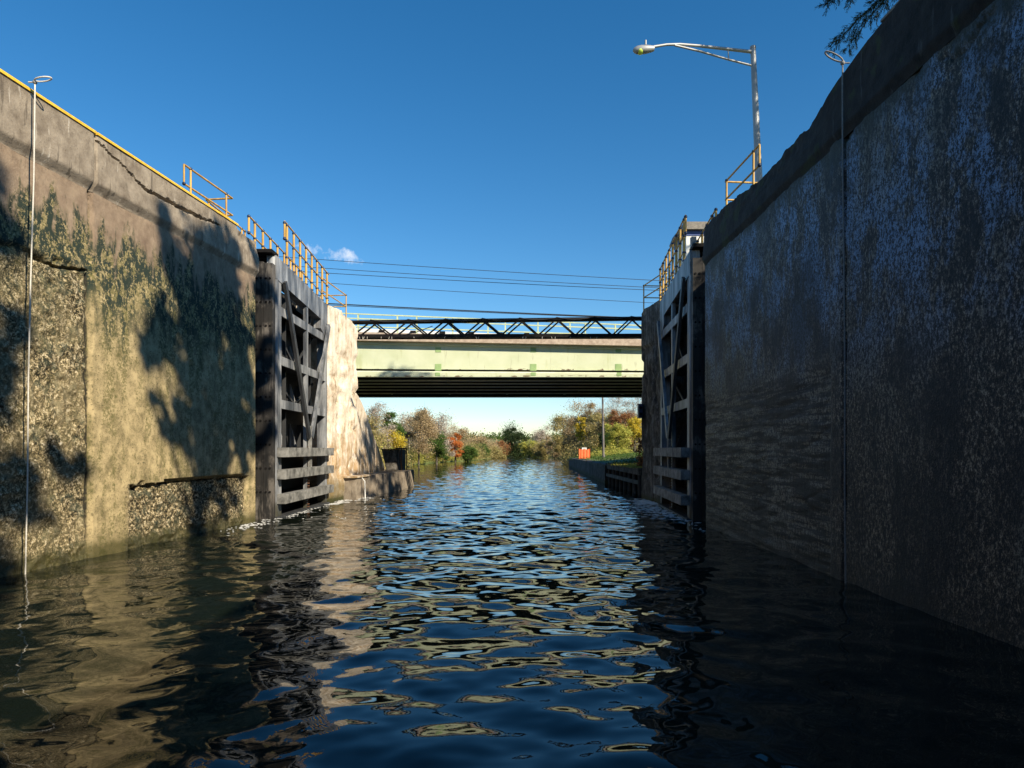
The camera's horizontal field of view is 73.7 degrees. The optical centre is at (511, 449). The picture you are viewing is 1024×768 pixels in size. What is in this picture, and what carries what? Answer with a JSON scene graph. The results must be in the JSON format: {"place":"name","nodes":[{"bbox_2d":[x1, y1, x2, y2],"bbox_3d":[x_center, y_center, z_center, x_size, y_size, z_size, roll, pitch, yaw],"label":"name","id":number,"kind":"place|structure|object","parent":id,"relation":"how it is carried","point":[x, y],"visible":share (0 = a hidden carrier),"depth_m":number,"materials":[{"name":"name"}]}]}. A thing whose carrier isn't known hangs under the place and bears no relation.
{"place":"outdoors","nodes":[
{"label":"outdoors","id":0,"kind":"place"},
{"bbox_2d":[296,304,512,464],"bbox_3d":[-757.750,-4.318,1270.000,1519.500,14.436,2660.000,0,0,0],"label":"ground","id":1,"kind":"structure","parent":0,"point":[429,461],"depth_m":129.65,"materials":[{"name":"green plant"}]},
{"bbox_2d":[0,69,295,577],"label":"lock wall","id":2,"kind":"structure","parent":1,"relation":"on","point":[142,386],"depth_m":14.99,"materials":[{"name":"concrete"}]},
{"bbox_2d":[24,76,51,573],"bbox_3d":[-8.694,-2.222,12.550,0.474,9.244,0.167,0,0,0],"label":"mooring rope","id":3,"kind":"object","parent":2,"relation":"hanging from","point":[34,81],"visible":0.97,"depth_m":12.52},
{"bbox_2d":[182,164,246,235],"bbox_3d":[-9.042,-7.085,21.350,0.937,1.370,5.800,0,0,0],"label":"guard rail","id":4,"kind":"object","parent":2,"relation":"on","point":[209,201],"visible":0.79,"depth_m":20.02,"materials":[{"name":"yellow metal"}]},
{"bbox_2d":[247,215,333,518],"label":"lock gate","id":5,"kind":"structure","parent":2,"relation":"attached to","point":[286,333],"depth_m":24.60,"materials":[{"name":"grey paint"}]},
{"bbox_2d":[367,410,390,454],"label":"bare tree","id":6,"kind":"object","parent":1,"relation":"on","point":[372,422],"visible":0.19,"depth_m":75.78,"materials":[{"name":"brown plant"}]},
{"bbox_2d":[365,398,397,448],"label":"bare tree","id":7,"kind":"object","parent":1,"relation":"on","point":[375,410],"visible":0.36,"depth_m":77.13,"materials":[{"name":"brown plant"}]},
{"bbox_2d":[379,412,406,443],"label":"evergreen tree","id":8,"kind":"object","parent":1,"relation":"on","point":[399,430],"visible":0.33,"depth_m":89.44,"materials":[{"name":"green plant"}]},
{"bbox_2d":[384,429,408,448],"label":"yellow tree","id":9,"kind":"object","parent":1,"relation":"on","point":[399,442],"visible":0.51,"depth_m":81.48,"materials":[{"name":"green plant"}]},
{"bbox_2d":[395,411,418,447],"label":"autumn tree","id":10,"kind":"object","parent":1,"relation":"on","point":[402,417],"visible":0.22,"depth_m":107.58,"materials":[{"name":"brown plant"}]},
{"bbox_2d":[397,403,442,464],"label":"autumn tree","id":11,"kind":"object","parent":1,"relation":"on","point":[423,426],"visible":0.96,"depth_m":99.02,"materials":[{"name":"beige plant"}]},
{"bbox_2d":[369,420,495,468],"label":"undergrowth","id":12,"kind":"object","parent":1,"relation":"on","point":[428,458],"visible":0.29,"depth_m":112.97,"materials":[{"name":"green plant"}]},
{"bbox_2d":[427,431,450,463],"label":"green tree","id":13,"kind":"object","parent":1,"relation":"on","point":[439,450],"visible":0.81,"depth_m":107.43,"materials":[{"name":"green plant"}]},
{"bbox_2d":[421,411,458,456],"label":"autumn tree","id":14,"kind":"object","parent":1,"relation":"on","point":[441,422],"visible":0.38,"depth_m":115.23,"materials":[{"name":"brown plant"}]},
{"bbox_2d":[446,433,465,461],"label":"orange tree","id":15,"kind":"object","parent":1,"relation":"on","point":[452,444],"visible":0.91,"depth_m":119.88,"materials":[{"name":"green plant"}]},
{"bbox_2d":[440,421,474,451],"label":"autumn tree","id":16,"kind":"object","parent":1,"relation":"on","point":[461,431],"visible":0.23,"depth_m":133.58,"materials":[{"name":"beige plant"}]},
{"bbox_2d":[334,305,589,316],"bbox_3d":[-4.367,-12.794,61.247,75.967,3.488,0.054,0,0,0],"label":"overhead wire","id":17,"kind":"object","parent":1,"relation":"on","point":[463,311],"visible":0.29,"depth_m":61.23,"materials":[{"name":"black metal"}]},
{"bbox_2d":[458,444,479,461],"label":"green tree","id":18,"kind":"object","parent":1,"relation":"on","point":[469,453],"visible":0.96,"depth_m":125.69,"materials":[{"name":"green plant"}]},
{"bbox_2d":[464,433,490,446],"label":"autumn tree","id":19,"kind":"object","parent":1,"relation":"on","point":[481,440],"visible":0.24,"depth_m":163.91,"materials":[{"name":"beige plant"}]},
{"bbox_2d":[472,441,490,458],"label":"autumn tree","id":20,"kind":"object","parent":1,"relation":"on","point":[486,449],"visible":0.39,"depth_m":157.99,"materials":[{"name":"green plant"}]},
{"bbox_2d":[342,313,643,397],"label":"road bridge","id":21,"kind":"structure","parent":1,"relation":"on","point":[499,368],"depth_m":36.46,"materials":[{"name":"green concrete"}]},
{"bbox_2d":[487,437,501,452],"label":"autumn tree","id":22,"kind":"object","parent":1,"relation":"on","point":[491,441],"visible":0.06,"depth_m":176.01,"materials":[{"name":"beige plant"}]},
{"bbox_2d":[488,444,508,458],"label":"autumn tree","id":23,"kind":"object","parent":1,"relation":"on","point":[497,453],"visible":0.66,"depth_m":171.19,"materials":[{"name":"brown plant"}]},
{"bbox_2d":[494,439,510,454],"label":"autumn tree","id":24,"kind":"object","parent":1,"relation":"on","point":[501,443],"visible":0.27,"depth_m":181.10,"materials":[{"name":"brown plant"}]},
{"bbox_2d":[495,419,528,457],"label":"dark tree","id":25,"kind":"object","parent":1,"relation":"on","point":[510,436],"visible":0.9,"depth_m":188.56,"materials":[{"name":"green plant"}]},
{"bbox_2d":[0,0,897,442],"label":"sky","id":26,"kind":"structure","parent":0,"point":[526,137],"materials":[{"name":"blue"}]},
{"bbox_2d":[0,457,1023,767],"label":"water","id":27,"kind":"structure","parent":0,"point":[544,613],"depth_m":7.79,"materials":[{"name":"blue liquid"}]},
{"bbox_2d":[233,496,703,531],"bbox_3d":[-0.629,2.291,26.327,15.239,0.075,15.268,0,0,0],"label":"foam","id":28,"kind":"object","parent":27,"relation":"on","point":[645,503],"visible":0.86,"depth_m":25.34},
{"bbox_2d":[513,439,642,463],"bbox_3d":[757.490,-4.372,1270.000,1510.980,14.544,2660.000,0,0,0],"label":"ground","id":29,"kind":"structure","parent":0,"point":[615,460],"depth_m":62.97,"materials":[{"name":"green plant"}]},
{"bbox_2d":[451,427,559,439],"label":"woodland","id":30,"kind":"object","parent":29,"relation":"on","point":[495,435],"visible":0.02,"depth_m":487.53,"materials":[{"name":"green plant"}]},
{"bbox_2d":[519,439,537,457],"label":"yellow tree","id":31,"kind":"object","parent":29,"relation":"on","point":[525,450],"visible":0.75,"depth_m":177.59,"materials":[{"name":"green plant"}]},
{"bbox_2d":[529,440,549,457],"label":"green tree","id":32,"kind":"object","parent":29,"relation":"on","point":[538,450],"visible":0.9,"depth_m":173.72,"materials":[{"name":"green plant"}]},
{"bbox_2d":[529,425,554,450],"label":"bare tree","id":33,"kind":"object","parent":29,"relation":"on","point":[539,434],"visible":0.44,"depth_m":204.14,"materials":[{"name":"brown plant"}]},
{"bbox_2d":[543,435,562,457],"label":"autumn tree","id":34,"kind":"object","parent":29,"relation":"on","point":[550,448],"visible":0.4,"depth_m":167.59,"materials":[{"name":"beige plant"}]},
{"bbox_2d":[545,411,573,461],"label":"autumn tree","id":35,"kind":"object","parent":29,"relation":"on","point":[558,425],"visible":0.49,"depth_m":119.23,"materials":[{"name":"brown plant"}]},
{"bbox_2d":[478,432,642,452],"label":"woodland","id":36,"kind":"object","parent":29,"relation":"on","point":[528,436],"depth_m":209.54,"materials":[{"name":"green plant"}]},
{"bbox_2d":[557,398,596,451],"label":"autumn tree","id":37,"kind":"object","parent":29,"relation":"on","point":[572,420],"visible":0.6,"depth_m":109.39,"materials":[{"name":"beige plant"}]},
{"bbox_2d":[551,427,604,463],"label":"undergrowth","id":38,"kind":"object","parent":29,"relation":"on","point":[570,453],"visible":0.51,"depth_m":100.94,"materials":[{"name":"green plant"}]},
{"bbox_2d":[574,416,586,444],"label":"tree","id":39,"kind":"object","parent":29,"relation":"on","point":[580,434],"visible":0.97,"depth_m":103.76,"materials":[{"name":"yellow plant"}]},
{"bbox_2d":[579,449,589,458],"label":"barrier","id":40,"kind":"object","parent":29,"relation":"on","point":[584,453],"visible":0.91,"depth_m":76.01,"materials":[{"name":"orange plastic"}]},
{"bbox_2d":[569,458,607,483],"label":"guide wall","id":41,"kind":"structure","parent":29,"relation":"on","point":[596,470],"depth_m":55.81,"materials":[{"name":"concrete"}]},
{"bbox_2d":[584,410,612,451],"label":"autumn tree","id":42,"kind":"object","parent":29,"relation":"on","point":[595,418],"visible":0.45,"depth_m":99.59,"materials":[{"name":"brown plant"}]},
{"bbox_2d":[586,410,615,438],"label":"autumn tree","id":43,"kind":"object","parent":29,"relation":"on","point":[593,423],"visible":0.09,"depth_m":107.30,"materials":[{"name":"brown plant"}]},
{"bbox_2d":[602,398,604,457],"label":"light pole","id":44,"kind":"object","parent":29,"relation":"on","point":[603,450],"visible":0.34,"depth_m":69.92,"materials":[{"name":"grey metal"}]},
{"bbox_2d":[576,444,637,456],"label":"grass","id":45,"kind":"structure","parent":29,"relation":"on","point":[607,452],"depth_m":82.00,"materials":[{"name":"green plant"}]},
{"bbox_2d":[588,398,629,429],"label":"bare tree","id":46,"kind":"object","parent":29,"relation":"on","point":[613,404],"visible":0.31,"depth_m":103.97,"materials":[{"name":"brown plant"}]},
{"bbox_2d":[597,428,620,448],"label":"dark tree","id":47,"kind":"object","parent":29,"relation":"on","point":[600,436],"visible":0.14,"depth_m":89.50,"materials":[{"name":"green plant"}]},
{"bbox_2d":[600,422,633,451],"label":"autumn tree","id":48,"kind":"object","parent":29,"relation":"on","point":[616,433],"visible":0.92,"depth_m":85.73,"materials":[{"name":"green plant"}]},
{"bbox_2d":[604,409,636,446],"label":"russet tree","id":49,"kind":"object","parent":29,"relation":"on","point":[623,416],"visible":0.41,"depth_m":91.09,"materials":[{"name":"brown plant"}]},
{"bbox_2d":[606,463,641,494],"bbox_3d":[7.620,2.220,38.700,2.760,2.560,13.400,0,0,0],"label":"timber fender","id":50,"kind":"object","parent":29,"relation":"on","point":[626,478],"visible":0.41,"depth_m":38.68,"materials":[{"name":"wood"}]},
{"bbox_2d":[608,462,641,467],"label":"grass","id":51,"kind":"structure","parent":29,"relation":"on","point":[627,464],"depth_m":38.95,"materials":[{"name":"green plant"}]},
{"bbox_2d":[622,398,641,448],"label":"bare tree","id":52,"kind":"object","parent":29,"relation":"on","point":[633,408],"visible":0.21,"depth_m":96.01,"materials":[{"name":"grey plant"}]},
{"bbox_2d":[624,416,641,450],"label":"yellow tree","id":53,"kind":"object","parent":29,"relation":"on","point":[634,425],"visible":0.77,"depth_m":87.63,"materials":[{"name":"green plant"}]},
{"bbox_2d":[624,427,641,451],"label":"autumn tree","id":54,"kind":"object","parent":29,"relation":"on","point":[632,445],"visible":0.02,"depth_m":99.26,"materials":[{"name":"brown plant"}]},
{"bbox_2d":[631,433,642,465],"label":"undergrowth","id":55,"kind":"object","parent":29,"relation":"on","point":[639,458],"visible":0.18,"depth_m":34.82,"materials":[{"name":"green plant"}]},
{"bbox_2d":[669,222,708,269],"bbox_3d":[8.250,-7.725,28.800,2.700,3.050,2.400,0,0,0],"label":"lock hut","id":56,"kind":"object","parent":29,"relation":"on","point":[694,230],"visible":0.17,"depth_m":27.78,"materials":[{"name":"white paint"}]},
{"bbox_2d":[691,237,696,245],"bbox_3d":[7.400,-8.125,27.774,0.200,1.050,0.048,0,0,0],"label":"window","id":57,"kind":"structure","parent":56,"relation":"in","point":[693,239],"depth_m":27.75,"materials":[{"name":"blue glass"}]},
{"bbox_2d":[684,0,1023,648],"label":"lock wall","id":58,"kind":"structure","parent":29,"relation":"on","point":[933,114],"depth_m":10.38,"materials":[{"name":"concrete"}]},
{"bbox_2d":[653,208,717,520],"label":"lock gate","id":59,"kind":"structure","parent":58,"relation":"attached to","point":[687,282],"depth_m":23.25,"materials":[{"name":"grey paint"}]},
{"bbox_2d":[633,40,762,181],"bbox_3d":[5.976,-9.557,21.587,4.454,6.726,0.286,0,0,-9],"label":"street lamp","id":60,"kind":"object","parent":58,"relation":"on","point":[642,49],"visible":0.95,"depth_m":21.80,"materials":[{"name":"metal"}]},
{"bbox_2d":[725,144,760,204],"bbox_3d":[6.325,-7.035,18.739,1.087,1.470,2.796,0,0,22],"label":"guard rail","id":61,"kind":"object","parent":58,"relation":"on","point":[752,153],"visible":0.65,"depth_m":18.09,"materials":[{"name":"yellow metal"}]},
{"bbox_2d":[824,50,849,582],"bbox_3d":[5.593,-2.227,11.751,0.434,9.253,0.166,0,0,0],"label":"mooring rope","id":62,"kind":"object","parent":58,"relation":"hanging from","point":[842,62],"visible":0.97,"depth_m":11.71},
{"bbox_2d":[815,0,898,58],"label":"spruce tree","id":63,"kind":"object","parent":29,"relation":"on","point":[864,15],"visible":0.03,"depth_m":21.34,"materials":[{"name":"green plant"}]},
{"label":"canal bed","id":64,"kind":"structure","parent":0,"visible":0},
{"bbox_2d":[296,305,384,502],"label":"concrete pier","id":65,"kind":"structure","parent":64,"relation":"on","point":[351,440],"depth_m":30.94,"materials":[{"name":"beige concrete"}]},
{"bbox_2d":[319,278,346,316],"bbox_3d":[-8.661,-6.650,31.350,1.378,1.700,3.600,0,0,0],"label":"guard rail","id":66,"kind":"object","parent":65,"relation":"on","point":[345,305],"visible":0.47,"depth_m":32.98,"materials":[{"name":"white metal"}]},
{"bbox_2d":[351,316,641,338],"bbox_3d":[0.120,-5.842,32.947,18.243,1.140,0.625,0,0,0],"label":"pipe truss","id":67,"kind":"object","parent":65,"relation":"on","point":[486,321],"visible":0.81,"depth_m":32.70,"materials":[{"name":"black metal"}]},
{"bbox_2d":[342,469,413,499],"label":"guide wall","id":68,"kind":"structure","parent":64,"relation":"on","point":[381,482],"depth_m":34.48,"materials":[{"name":"concrete"}]},
{"bbox_2d":[361,477,365,497],"bbox_3d":[-6.936,1.819,31.900,0.221,1.063,0.070,0,0,0],"label":"water jet","id":69,"kind":"object","parent":68,"relation":"attached to","point":[364,488],"visible":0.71,"depth_m":31.88,"materials":[{"name":"white liquid"}]},
{"bbox_2d":[380,448,406,470],"bbox_3d":[-7.145,0.613,42.225,1.510,1.415,2.550,0,0,0],"label":"sluice box","id":70,"kind":"object","parent":68,"relation":"on","point":[395,459],"visible":0.95,"depth_m":41.10,"materials":[{"name":"metal"}]},
{"bbox_2d":[641,300,683,505],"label":"concrete pier","id":71,"kind":"structure","parent":64,"relation":"on","point":[651,403],"depth_m":30.04,"materials":[{"name":"grey concrete"}]},
{"bbox_2d":[637,404,642,417],"bbox_3d":[5.925,-1.775,31.555,0.190,0.650,0.390,0,0,0],"label":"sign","id":72,"kind":"object","parent":71,"relation":"attached to","point":[639,410],"visible":1,"depth_m":31.45,"materials":[{"name":"blue paint"}]},
{"bbox_2d":[643,271,667,309],"bbox_3d":[6.691,-6.900,30.300,1.318,1.400,2.700,0,0,0],"label":"guard rail","id":73,"kind":"object","parent":71,"relation":"on","point":[651,292],"visible":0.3,"depth_m":31.48,"materials":[{"name":"metal"}]},
{"bbox_3d":[-41.484,-11.896,60.000,0.380,14.391,2.000,0,0,0],"label":"utility pole","id":74,"kind":"object","parent":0,"visible":0},
{"bbox_2d":[279,256,658,280],"bbox_3d":[-4.278,-16.250,59.998,74.417,4.766,0.043,0,0,0],"label":"overhead wire","id":75,"kind":"object","parent":74,"relation":"attached to","point":[480,270],"visible":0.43,"depth_m":59.98,"materials":[{"name":"black metal"}]},
{"bbox_2d":[328,303,616,316],"bbox_3d":[-4.350,-12.836,60.995,75.659,3.674,0.090,0,0,0],"label":"overhead wire","id":76,"kind":"object","parent":74,"relation":"attached to","point":[473,310],"visible":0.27,"depth_m":60.97,"materials":[{"name":"black metal"}]},
{"bbox_2d":[303,281,649,302],"bbox_3d":[-4.331,-14.419,60.748,75.347,4.741,0.040,0,0,0],"label":"overhead wire","id":77,"kind":"object","parent":74,"relation":"attached to","point":[483,293],"visible":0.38,"depth_m":60.73,"materials":[{"name":"black metal"}]},
{"bbox_2d":[298,266,667,288],"bbox_3d":[-4.296,-15.619,60.248,74.727,4.545,0.043,0,0,0],"label":"overhead wire","id":78,"kind":"object","parent":74,"relation":"attached to","point":[486,278],"visible":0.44,"depth_m":60.23,"materials":[{"name":"black metal"}]},
{"bbox_3d":[32.930,-9.405,60.000,0.380,9.411,2.000,0,0,0],"label":"utility pole","id":79,"kind":"object","parent":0,"visible":0},
{"bbox_2d":[297,271,658,290],"bbox_3d":[-4.314,-15.345,60.498,75.037,4.083,0.047,0,0,0],"label":"overhead wire","id":80,"kind":"object","parent":79,"relation":"attached to","point":[479,281],"visible":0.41,"depth_m":60.48,"materials":[{"name":"black metal"}]}
]}

